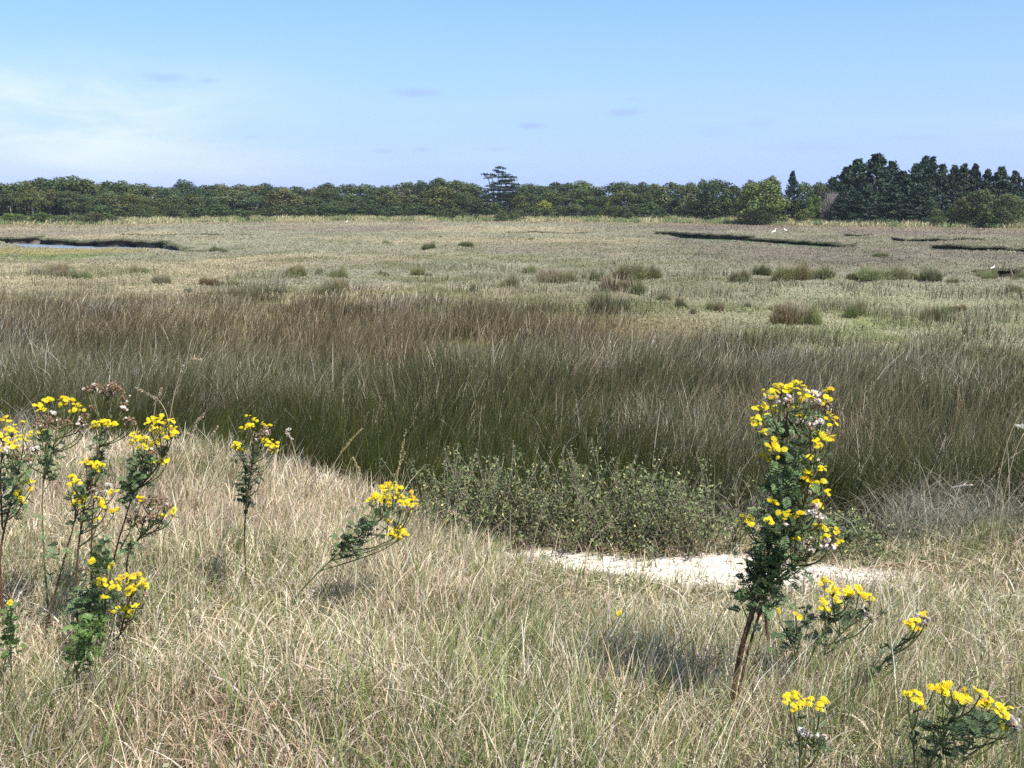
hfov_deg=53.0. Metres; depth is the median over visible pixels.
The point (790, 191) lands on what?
pine tree
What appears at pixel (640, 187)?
broadleaf tree
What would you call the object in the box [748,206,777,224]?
bush
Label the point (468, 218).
straw strip
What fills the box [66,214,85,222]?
bush
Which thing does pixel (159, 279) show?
marsh shrub
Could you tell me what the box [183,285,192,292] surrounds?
marsh shrub
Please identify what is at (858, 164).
conifer tree
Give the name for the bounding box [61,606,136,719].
ragwort
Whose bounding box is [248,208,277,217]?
thicket shrub
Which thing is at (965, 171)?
conifer tree
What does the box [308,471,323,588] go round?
grass stalk
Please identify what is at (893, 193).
conifer tree
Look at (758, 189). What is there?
broadleaf tree
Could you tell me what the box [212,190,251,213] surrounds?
broadleaf tree
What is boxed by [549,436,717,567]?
leafy shrub
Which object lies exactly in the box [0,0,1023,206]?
sky
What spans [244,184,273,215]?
broadleaf tree
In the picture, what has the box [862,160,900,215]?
conifer tree
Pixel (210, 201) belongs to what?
broadleaf tree
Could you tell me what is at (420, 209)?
thicket shrub
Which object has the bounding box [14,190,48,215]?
broadleaf tree
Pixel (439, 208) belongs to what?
thicket shrub
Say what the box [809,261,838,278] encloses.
marsh shrub
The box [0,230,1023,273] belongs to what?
bank turf
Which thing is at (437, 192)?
broadleaf tree
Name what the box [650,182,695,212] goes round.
broadleaf tree
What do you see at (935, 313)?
marsh shrub
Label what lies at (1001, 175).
conifer tree
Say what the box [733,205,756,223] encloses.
bush
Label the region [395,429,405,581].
grass stalk
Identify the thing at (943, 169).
conifer tree
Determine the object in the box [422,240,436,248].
marsh shrub
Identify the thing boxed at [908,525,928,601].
grass stalk
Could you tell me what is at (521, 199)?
broadleaf tree
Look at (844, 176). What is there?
conifer tree
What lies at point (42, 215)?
bush
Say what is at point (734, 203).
thicket shrub
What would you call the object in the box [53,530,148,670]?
ragwort
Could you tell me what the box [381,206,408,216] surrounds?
thicket shrub
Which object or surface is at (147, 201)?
broadleaf tree
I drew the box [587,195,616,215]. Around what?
broadleaf tree
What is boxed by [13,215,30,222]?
bush
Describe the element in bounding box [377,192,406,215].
broadleaf tree
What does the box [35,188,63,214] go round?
broadleaf tree
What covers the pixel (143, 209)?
bush
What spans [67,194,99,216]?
broadleaf tree
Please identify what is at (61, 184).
broadleaf tree
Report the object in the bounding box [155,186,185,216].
broadleaf tree
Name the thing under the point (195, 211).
thicket shrub
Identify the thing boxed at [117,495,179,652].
ragwort
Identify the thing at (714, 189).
broadleaf tree
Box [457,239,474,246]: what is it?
marsh shrub
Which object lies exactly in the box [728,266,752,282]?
marsh shrub
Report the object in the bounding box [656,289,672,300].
marsh shrub
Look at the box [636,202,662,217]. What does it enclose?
thicket shrub
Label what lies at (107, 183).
broadleaf tree
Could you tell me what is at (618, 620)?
ragwort
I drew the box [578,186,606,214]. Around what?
broadleaf tree
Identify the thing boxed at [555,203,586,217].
hedge shrub
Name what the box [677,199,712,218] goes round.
thicket shrub
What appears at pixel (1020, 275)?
marsh shrub
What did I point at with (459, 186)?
broadleaf tree
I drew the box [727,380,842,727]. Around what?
ragwort
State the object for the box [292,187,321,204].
broadleaf tree
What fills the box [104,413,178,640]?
ragwort
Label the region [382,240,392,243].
marsh shrub
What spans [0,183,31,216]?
broadleaf tree
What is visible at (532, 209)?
hedge shrub
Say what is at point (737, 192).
broadleaf tree
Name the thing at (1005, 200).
olive toned tree
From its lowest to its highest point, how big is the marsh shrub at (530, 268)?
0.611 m
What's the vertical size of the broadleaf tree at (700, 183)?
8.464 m
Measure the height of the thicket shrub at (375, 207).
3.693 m
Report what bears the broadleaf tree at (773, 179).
on the ground at (724, 567)
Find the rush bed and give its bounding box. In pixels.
[0,270,1023,544]
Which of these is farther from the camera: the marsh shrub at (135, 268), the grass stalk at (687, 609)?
the marsh shrub at (135, 268)
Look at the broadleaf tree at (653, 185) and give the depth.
225.59 m
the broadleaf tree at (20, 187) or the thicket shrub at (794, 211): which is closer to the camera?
the thicket shrub at (794, 211)
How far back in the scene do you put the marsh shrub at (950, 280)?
43.82 m
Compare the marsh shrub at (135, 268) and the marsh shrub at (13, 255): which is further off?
the marsh shrub at (13, 255)
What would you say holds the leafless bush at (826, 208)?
on the ground at (724, 567)
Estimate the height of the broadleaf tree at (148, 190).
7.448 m
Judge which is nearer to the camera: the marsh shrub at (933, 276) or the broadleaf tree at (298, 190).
the marsh shrub at (933, 276)
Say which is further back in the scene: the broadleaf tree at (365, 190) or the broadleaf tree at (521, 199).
the broadleaf tree at (365, 190)
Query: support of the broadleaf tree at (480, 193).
on the ground at (724, 567)
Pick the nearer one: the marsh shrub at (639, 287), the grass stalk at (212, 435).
the grass stalk at (212, 435)
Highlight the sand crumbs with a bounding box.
[504,548,925,592]
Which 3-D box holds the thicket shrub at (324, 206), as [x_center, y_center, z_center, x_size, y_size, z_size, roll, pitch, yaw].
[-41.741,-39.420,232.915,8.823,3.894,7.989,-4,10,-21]
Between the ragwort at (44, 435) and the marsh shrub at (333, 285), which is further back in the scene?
the marsh shrub at (333, 285)
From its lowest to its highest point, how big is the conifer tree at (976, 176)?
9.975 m
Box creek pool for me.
[682,238,827,246]
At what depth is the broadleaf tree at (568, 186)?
240.32 m
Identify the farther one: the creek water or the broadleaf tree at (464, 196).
the broadleaf tree at (464, 196)
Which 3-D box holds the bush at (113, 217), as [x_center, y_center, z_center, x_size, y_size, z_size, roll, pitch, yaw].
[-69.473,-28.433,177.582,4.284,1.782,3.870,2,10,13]
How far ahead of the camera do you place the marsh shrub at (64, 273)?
45.95 m
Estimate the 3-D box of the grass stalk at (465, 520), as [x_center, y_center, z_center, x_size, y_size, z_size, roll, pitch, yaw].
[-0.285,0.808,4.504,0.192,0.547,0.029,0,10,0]
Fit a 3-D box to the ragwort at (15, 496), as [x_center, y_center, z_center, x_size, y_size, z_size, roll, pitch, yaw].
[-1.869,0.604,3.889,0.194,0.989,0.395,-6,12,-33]
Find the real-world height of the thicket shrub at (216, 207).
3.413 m
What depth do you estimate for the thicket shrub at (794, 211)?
181.03 m
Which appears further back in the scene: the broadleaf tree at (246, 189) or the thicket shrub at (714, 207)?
the broadleaf tree at (246, 189)
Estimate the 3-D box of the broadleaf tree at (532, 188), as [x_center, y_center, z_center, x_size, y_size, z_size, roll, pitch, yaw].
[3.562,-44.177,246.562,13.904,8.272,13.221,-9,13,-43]
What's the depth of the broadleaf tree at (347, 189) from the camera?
250.72 m
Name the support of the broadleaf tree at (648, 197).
on the ground at (724, 567)
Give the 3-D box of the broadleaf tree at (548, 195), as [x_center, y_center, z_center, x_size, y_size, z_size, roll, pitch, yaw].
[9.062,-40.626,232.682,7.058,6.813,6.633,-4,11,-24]
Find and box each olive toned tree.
[948,197,971,223]
[959,189,997,225]
[984,193,1023,223]
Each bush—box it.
[0,213,25,221]
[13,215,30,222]
[29,212,55,222]
[49,215,72,222]
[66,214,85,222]
[80,212,110,222]
[98,214,123,222]
[137,208,151,217]
[435,208,469,218]
[494,211,508,220]
[507,208,528,219]
[536,200,553,215]
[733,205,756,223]
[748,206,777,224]
[793,209,815,222]
[817,191,845,219]
[925,208,946,226]
[943,209,962,220]
[972,210,1003,227]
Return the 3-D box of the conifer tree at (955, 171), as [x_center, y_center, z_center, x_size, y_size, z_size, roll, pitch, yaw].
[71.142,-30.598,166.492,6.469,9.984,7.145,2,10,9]
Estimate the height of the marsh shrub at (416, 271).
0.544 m
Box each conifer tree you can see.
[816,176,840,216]
[817,166,862,218]
[822,189,861,221]
[824,158,881,209]
[833,182,892,221]
[838,153,899,218]
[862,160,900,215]
[862,185,916,221]
[879,170,911,217]
[891,163,941,218]
[892,187,947,221]
[917,155,944,220]
[919,156,948,215]
[931,163,956,218]
[935,164,969,217]
[942,163,975,215]
[956,163,983,213]
[969,168,1000,215]
[976,165,1021,217]
[995,170,1023,217]
[1012,179,1023,219]
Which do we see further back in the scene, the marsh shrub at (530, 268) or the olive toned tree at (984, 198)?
the olive toned tree at (984, 198)
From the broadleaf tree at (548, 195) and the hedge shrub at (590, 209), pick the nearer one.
the hedge shrub at (590, 209)
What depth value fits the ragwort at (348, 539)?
4.39 m
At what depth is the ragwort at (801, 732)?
2.58 m
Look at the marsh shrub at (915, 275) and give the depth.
45.08 m
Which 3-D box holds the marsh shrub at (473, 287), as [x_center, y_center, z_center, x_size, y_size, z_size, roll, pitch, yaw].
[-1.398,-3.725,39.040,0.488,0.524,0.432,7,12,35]
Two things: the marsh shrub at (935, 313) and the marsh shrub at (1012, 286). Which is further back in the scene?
the marsh shrub at (1012, 286)
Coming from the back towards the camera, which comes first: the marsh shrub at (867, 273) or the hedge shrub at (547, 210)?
the hedge shrub at (547, 210)
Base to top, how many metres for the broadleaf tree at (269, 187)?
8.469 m
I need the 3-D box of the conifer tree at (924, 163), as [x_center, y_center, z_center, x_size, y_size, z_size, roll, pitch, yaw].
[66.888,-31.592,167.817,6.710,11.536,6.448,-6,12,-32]
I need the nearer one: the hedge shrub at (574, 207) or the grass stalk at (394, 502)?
the grass stalk at (394, 502)
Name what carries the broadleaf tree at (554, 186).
on the ground at (724, 567)
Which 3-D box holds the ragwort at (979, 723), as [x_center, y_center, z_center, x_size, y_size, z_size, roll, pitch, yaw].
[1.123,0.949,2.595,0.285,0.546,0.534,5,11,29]
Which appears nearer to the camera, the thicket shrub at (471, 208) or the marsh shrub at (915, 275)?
the marsh shrub at (915, 275)
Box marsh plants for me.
[0,217,1023,424]
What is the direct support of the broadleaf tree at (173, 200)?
on the ground at (724, 567)
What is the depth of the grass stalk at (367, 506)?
4.75 m
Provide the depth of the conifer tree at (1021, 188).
159.68 m
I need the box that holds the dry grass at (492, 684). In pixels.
[0,410,1023,767]
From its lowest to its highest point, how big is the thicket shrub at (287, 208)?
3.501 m
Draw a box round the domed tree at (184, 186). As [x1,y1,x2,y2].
[171,179,194,200]
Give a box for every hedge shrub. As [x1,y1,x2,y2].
[519,206,545,216]
[536,205,566,216]
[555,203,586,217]
[583,204,604,216]
[602,204,620,216]
[611,204,642,218]
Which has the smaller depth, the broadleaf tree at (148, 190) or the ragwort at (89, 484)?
the ragwort at (89, 484)
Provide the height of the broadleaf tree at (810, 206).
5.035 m
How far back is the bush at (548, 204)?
227.47 m
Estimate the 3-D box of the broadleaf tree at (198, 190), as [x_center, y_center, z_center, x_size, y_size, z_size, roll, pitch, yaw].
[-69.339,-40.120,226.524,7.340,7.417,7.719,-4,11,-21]
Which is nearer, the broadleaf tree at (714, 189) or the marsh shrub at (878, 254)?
the marsh shrub at (878, 254)
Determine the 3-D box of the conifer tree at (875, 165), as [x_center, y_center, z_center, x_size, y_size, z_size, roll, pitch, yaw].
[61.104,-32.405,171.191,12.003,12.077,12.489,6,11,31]
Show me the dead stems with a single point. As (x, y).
(942, 512)
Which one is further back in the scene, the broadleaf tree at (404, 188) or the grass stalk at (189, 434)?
the broadleaf tree at (404, 188)
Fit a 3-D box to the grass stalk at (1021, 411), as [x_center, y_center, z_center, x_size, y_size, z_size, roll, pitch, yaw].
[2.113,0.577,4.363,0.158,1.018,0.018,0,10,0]
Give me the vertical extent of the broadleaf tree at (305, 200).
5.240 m
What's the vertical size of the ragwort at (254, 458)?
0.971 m
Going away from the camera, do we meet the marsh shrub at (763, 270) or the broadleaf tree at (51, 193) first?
the marsh shrub at (763, 270)
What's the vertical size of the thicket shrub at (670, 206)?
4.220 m
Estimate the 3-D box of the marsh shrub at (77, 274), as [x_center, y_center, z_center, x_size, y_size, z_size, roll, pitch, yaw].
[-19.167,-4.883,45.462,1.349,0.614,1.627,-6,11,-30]
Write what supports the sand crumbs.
on the ground at (724, 567)
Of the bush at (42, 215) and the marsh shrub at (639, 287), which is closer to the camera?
the marsh shrub at (639, 287)
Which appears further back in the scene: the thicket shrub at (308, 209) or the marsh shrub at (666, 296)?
the thicket shrub at (308, 209)
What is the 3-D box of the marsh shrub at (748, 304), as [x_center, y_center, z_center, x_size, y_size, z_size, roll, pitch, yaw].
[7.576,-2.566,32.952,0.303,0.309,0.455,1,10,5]
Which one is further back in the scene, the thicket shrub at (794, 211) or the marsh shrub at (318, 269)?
the thicket shrub at (794, 211)
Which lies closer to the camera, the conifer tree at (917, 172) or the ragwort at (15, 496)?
the ragwort at (15, 496)
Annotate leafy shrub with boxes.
[378,443,508,549]
[396,437,600,553]
[447,444,724,560]
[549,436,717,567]
[616,456,797,558]
[758,486,921,569]
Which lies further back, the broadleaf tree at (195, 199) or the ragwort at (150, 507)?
the broadleaf tree at (195, 199)
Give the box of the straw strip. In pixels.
[0,213,1023,228]
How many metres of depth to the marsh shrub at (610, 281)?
38.44 m
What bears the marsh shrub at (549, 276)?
on the ground at (724, 567)
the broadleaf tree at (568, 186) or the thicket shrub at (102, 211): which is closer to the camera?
the thicket shrub at (102, 211)
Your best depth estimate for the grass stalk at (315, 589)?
3.58 m
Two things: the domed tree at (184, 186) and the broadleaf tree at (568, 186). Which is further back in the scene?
the broadleaf tree at (568, 186)
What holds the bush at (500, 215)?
on the ground at (724, 567)
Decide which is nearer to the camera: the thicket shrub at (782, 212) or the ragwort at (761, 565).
the ragwort at (761, 565)
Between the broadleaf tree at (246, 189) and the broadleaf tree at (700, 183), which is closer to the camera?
the broadleaf tree at (700, 183)
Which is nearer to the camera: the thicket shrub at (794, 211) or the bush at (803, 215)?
the bush at (803, 215)
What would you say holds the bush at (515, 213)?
on the ground at (724, 567)
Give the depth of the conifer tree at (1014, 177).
160.13 m
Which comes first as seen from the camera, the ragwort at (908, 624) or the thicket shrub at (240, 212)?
the ragwort at (908, 624)
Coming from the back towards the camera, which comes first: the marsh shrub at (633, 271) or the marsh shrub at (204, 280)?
the marsh shrub at (633, 271)
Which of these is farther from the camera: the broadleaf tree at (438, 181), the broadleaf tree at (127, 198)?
the broadleaf tree at (438, 181)
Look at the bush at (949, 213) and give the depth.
159.99 m
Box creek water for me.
[15,244,179,250]
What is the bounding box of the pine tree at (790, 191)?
[779,170,801,217]
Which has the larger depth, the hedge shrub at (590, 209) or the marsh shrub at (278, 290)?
the hedge shrub at (590, 209)
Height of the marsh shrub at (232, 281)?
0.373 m
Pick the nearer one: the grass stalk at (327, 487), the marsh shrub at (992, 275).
the grass stalk at (327, 487)
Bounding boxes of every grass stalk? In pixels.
[134,387,180,584]
[153,388,162,588]
[164,354,201,602]
[184,413,204,607]
[185,430,200,617]
[199,426,217,597]
[280,577,322,683]
[285,428,304,594]
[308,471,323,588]
[326,427,361,597]
[352,457,369,593]
[394,453,404,575]
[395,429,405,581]
[425,509,467,586]
[584,517,618,610]
[675,603,697,622]
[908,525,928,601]
[925,528,936,597]
[943,570,974,679]
[983,409,1023,608]
[990,423,1023,599]
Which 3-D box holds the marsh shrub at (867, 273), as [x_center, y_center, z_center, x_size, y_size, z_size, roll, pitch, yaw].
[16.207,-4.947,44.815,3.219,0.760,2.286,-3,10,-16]
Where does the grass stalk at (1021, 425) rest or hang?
on the ground at (724, 567)
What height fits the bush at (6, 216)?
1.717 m
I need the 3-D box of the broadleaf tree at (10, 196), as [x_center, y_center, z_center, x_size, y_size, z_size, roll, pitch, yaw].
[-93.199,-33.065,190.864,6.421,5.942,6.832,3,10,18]
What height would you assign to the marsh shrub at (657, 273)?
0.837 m
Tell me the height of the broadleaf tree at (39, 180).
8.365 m
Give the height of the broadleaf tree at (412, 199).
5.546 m
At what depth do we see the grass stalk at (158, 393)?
4.53 m
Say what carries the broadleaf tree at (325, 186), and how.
on the ground at (724, 567)
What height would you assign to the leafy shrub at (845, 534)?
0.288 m
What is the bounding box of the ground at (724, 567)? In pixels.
[0,207,1023,767]
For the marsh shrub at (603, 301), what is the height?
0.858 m
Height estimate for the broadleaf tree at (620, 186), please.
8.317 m
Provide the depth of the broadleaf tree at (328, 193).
238.62 m
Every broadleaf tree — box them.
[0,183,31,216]
[0,190,26,212]
[1,181,47,216]
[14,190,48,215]
[17,177,61,215]
[35,175,100,216]
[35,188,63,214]
[51,190,81,215]
[66,180,104,213]
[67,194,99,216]
[90,180,113,195]
[91,191,123,212]
[95,180,147,210]
[115,193,147,216]
[130,183,166,212]
[137,197,159,215]
[147,186,166,216]
[153,194,189,216]
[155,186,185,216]
[183,193,206,215]
[187,185,211,215]
[198,197,228,216]
[200,185,223,204]
[205,183,246,213]
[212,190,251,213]
[227,184,258,211]
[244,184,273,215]
[246,194,267,210]
[253,183,282,215]
[261,188,304,215]
[275,186,294,204]
[290,185,310,201]
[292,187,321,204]
[297,196,326,214]
[312,187,343,214]
[313,182,344,214]
[333,193,364,214]
[338,183,366,204]
[353,183,380,215]
[357,195,385,214]
[368,185,407,214]
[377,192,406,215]
[392,181,422,201]
[399,195,425,215]
[404,180,429,205]
[413,186,463,214]
[424,177,448,204]
[440,179,485,212]
[447,192,479,214]
[462,184,489,210]
[487,191,518,215]
[503,182,544,212]
[512,192,545,213]
[537,182,576,215]
[539,190,562,205]
[549,180,594,215]
[559,189,597,215]
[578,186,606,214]
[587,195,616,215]
[598,181,636,216]
[608,189,638,206]
[627,181,653,215]
[632,191,659,206]
[638,183,668,215]
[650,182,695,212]
[672,181,703,216]
[691,178,734,217]
[695,178,707,213]
[717,185,750,216]
[735,179,792,223]
[741,180,758,208]
[758,175,784,215]
[791,181,815,215]
[803,194,825,219]
[806,180,828,217]
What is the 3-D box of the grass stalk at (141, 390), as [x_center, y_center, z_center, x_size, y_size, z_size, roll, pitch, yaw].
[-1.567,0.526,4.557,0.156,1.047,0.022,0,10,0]
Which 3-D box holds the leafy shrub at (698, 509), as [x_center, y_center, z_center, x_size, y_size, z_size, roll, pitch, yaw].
[1.097,0.744,6.138,1.079,0.548,0.985,8,13,39]
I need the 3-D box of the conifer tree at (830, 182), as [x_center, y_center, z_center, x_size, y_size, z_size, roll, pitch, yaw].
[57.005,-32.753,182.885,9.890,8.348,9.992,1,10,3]
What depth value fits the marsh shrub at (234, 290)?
36.54 m
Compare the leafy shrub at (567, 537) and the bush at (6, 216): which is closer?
the leafy shrub at (567, 537)
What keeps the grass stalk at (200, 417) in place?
on the ground at (724, 567)
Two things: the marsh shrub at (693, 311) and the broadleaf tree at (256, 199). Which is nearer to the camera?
the marsh shrub at (693, 311)
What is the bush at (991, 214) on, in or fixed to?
on the ground at (724, 567)
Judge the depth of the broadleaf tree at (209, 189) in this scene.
227.73 m
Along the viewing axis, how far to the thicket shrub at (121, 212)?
188.13 m
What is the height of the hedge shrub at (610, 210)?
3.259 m
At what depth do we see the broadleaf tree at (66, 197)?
191.24 m
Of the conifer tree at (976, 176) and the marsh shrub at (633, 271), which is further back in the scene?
the conifer tree at (976, 176)
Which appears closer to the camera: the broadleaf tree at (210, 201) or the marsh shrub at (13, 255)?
the marsh shrub at (13, 255)
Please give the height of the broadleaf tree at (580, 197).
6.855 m
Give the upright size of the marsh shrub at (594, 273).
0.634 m
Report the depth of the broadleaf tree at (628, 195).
216.85 m
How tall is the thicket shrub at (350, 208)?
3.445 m
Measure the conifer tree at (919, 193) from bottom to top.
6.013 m
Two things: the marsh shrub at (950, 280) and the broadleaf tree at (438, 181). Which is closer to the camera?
the marsh shrub at (950, 280)
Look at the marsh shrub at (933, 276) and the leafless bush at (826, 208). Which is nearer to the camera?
the marsh shrub at (933, 276)
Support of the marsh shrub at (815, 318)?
on the ground at (724, 567)
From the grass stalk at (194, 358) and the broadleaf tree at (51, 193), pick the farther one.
the broadleaf tree at (51, 193)
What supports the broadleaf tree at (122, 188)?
on the ground at (724, 567)
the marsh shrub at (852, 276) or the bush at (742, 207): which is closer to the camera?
the marsh shrub at (852, 276)
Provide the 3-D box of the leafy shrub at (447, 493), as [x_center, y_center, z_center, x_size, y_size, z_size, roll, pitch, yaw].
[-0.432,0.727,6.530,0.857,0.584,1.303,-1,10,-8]
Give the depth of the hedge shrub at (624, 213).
210.11 m
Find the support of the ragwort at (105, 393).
on the ground at (724, 567)
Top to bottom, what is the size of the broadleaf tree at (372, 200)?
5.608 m
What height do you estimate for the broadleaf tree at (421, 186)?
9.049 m
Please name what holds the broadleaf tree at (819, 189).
on the ground at (724, 567)
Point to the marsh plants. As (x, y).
(954, 318)
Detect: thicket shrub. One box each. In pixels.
[84,205,117,217]
[107,206,145,216]
[157,207,187,218]
[185,205,213,217]
[201,204,232,217]
[218,209,256,217]
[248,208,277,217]
[268,204,300,216]
[288,205,325,216]
[311,202,346,216]
[337,204,370,215]
[357,203,388,215]
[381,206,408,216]
[402,205,436,216]
[424,206,448,216]
[462,199,491,215]
[478,202,504,215]
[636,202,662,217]
[653,200,688,218]
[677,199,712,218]
[698,198,734,219]
[725,200,746,217]
[772,201,794,219]
[788,204,814,218]
[808,202,825,219]
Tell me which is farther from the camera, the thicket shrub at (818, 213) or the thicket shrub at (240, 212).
the thicket shrub at (240, 212)
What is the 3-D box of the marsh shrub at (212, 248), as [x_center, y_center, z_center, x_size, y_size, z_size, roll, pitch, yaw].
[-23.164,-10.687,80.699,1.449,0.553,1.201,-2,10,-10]
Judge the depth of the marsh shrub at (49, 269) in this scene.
46.59 m
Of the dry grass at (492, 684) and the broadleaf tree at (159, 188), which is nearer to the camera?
the dry grass at (492, 684)
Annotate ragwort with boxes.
[0,415,43,649]
[0,599,26,684]
[16,395,95,635]
[29,458,119,649]
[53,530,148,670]
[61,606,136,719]
[82,382,135,604]
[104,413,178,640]
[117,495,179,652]
[230,414,279,601]
[289,481,418,608]
[605,610,631,641]
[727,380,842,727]
[764,576,886,684]
[779,690,834,767]
[845,611,930,707]
[892,680,1022,767]
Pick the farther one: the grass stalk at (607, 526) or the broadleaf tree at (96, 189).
the broadleaf tree at (96, 189)
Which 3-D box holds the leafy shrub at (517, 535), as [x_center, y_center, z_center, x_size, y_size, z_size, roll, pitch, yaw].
[-0.101,0.704,6.398,1.318,0.702,1.150,0,10,0]
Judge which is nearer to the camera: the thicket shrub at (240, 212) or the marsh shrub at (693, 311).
the marsh shrub at (693, 311)
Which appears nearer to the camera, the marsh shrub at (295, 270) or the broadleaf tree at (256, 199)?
the marsh shrub at (295, 270)
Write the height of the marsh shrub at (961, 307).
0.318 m
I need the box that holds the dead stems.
[0,380,1023,567]
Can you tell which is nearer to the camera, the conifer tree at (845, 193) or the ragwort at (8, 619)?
the ragwort at (8, 619)
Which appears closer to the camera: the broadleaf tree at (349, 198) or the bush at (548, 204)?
the bush at (548, 204)
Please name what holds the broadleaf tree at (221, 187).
on the ground at (724, 567)
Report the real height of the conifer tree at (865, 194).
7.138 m
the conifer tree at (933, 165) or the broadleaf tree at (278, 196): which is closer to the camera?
the conifer tree at (933, 165)
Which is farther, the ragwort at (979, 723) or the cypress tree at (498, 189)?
the cypress tree at (498, 189)
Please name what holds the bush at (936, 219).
on the ground at (724, 567)
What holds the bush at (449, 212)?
on the ground at (724, 567)
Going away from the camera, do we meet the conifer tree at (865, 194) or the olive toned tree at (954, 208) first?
the olive toned tree at (954, 208)
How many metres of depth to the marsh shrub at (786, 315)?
27.64 m
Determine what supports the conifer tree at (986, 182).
on the ground at (724, 567)
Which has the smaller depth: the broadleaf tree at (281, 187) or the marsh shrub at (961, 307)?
the marsh shrub at (961, 307)
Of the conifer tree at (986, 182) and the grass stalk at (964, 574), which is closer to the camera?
the grass stalk at (964, 574)
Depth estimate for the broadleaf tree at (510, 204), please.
233.65 m
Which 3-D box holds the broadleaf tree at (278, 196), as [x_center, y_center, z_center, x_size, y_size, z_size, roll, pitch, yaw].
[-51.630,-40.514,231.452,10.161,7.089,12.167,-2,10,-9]
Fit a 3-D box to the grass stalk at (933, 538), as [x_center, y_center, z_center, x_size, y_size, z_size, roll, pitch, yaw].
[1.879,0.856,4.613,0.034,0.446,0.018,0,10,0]
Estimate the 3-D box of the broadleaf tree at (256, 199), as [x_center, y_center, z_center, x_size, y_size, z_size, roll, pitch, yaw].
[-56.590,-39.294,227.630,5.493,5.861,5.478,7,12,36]
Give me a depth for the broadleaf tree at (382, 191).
245.09 m
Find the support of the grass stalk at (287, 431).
on the ground at (724, 567)
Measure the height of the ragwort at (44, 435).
1.054 m
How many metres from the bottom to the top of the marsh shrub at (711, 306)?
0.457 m
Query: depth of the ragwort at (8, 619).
3.38 m
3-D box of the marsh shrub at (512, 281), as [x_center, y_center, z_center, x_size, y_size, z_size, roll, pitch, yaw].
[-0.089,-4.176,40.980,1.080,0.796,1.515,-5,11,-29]
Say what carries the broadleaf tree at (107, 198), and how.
on the ground at (724, 567)
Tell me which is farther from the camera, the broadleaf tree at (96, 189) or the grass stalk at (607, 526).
the broadleaf tree at (96, 189)
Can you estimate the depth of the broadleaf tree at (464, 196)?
237.38 m
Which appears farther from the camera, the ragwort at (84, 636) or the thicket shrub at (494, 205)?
the thicket shrub at (494, 205)
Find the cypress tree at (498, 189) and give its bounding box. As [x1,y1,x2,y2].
[479,166,520,210]
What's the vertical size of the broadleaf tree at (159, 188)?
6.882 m
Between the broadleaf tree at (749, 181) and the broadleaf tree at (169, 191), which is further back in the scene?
the broadleaf tree at (169, 191)
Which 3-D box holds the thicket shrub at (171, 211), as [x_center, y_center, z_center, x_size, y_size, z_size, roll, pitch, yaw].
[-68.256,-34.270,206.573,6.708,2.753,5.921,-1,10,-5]
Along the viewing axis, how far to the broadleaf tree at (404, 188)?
248.35 m
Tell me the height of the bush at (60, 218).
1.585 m
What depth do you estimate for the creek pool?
110.51 m
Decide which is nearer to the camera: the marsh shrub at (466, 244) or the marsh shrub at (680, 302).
the marsh shrub at (680, 302)
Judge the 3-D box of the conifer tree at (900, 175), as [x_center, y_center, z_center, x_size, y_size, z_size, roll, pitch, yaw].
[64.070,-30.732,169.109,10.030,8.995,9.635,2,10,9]
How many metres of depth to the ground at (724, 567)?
43.08 m
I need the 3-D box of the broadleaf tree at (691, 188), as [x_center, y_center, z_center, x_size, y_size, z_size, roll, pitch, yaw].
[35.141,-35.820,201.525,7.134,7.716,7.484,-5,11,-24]
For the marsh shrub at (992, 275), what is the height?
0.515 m
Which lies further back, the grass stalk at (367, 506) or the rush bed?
the rush bed
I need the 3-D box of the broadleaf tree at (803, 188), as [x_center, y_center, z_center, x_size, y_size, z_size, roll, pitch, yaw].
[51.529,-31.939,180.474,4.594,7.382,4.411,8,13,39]
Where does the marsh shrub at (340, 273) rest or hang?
on the ground at (724, 567)
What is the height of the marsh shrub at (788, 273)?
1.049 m
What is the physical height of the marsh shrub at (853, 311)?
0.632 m
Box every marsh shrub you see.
[5,252,20,257]
[25,260,75,275]
[46,267,69,277]
[66,268,94,278]
[127,263,150,273]
[151,273,171,284]
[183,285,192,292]
[195,274,220,285]
[209,245,224,251]
[219,278,242,286]
[229,285,240,295]
[273,288,282,294]
[281,264,309,276]
[306,275,350,294]
[314,265,322,273]
[328,265,348,278]
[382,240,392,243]
[410,264,426,275]
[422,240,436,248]
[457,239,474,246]
[470,281,479,291]
[498,270,521,287]
[520,263,537,273]
[534,264,579,283]
[585,286,629,314]
[588,268,605,281]
[596,270,634,291]
[609,258,655,280]
[623,278,650,294]
[645,263,663,278]
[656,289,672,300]
[675,295,687,307]
[689,308,696,314]
[706,297,724,311]
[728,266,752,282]
[744,300,751,307]
[751,262,773,275]
[767,258,813,281]
[767,295,812,325]
[796,304,823,325]
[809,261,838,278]
[840,296,867,317]
[845,270,857,279]
[851,262,916,279]
[868,251,889,257]
[903,266,919,279]
[917,264,945,282]
[919,302,949,321]
[945,274,958,283]
[950,303,968,311]
[974,268,998,278]
[1004,279,1023,292]
[1011,269,1023,278]
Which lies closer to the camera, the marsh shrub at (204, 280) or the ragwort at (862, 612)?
the ragwort at (862, 612)
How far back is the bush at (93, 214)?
177.31 m

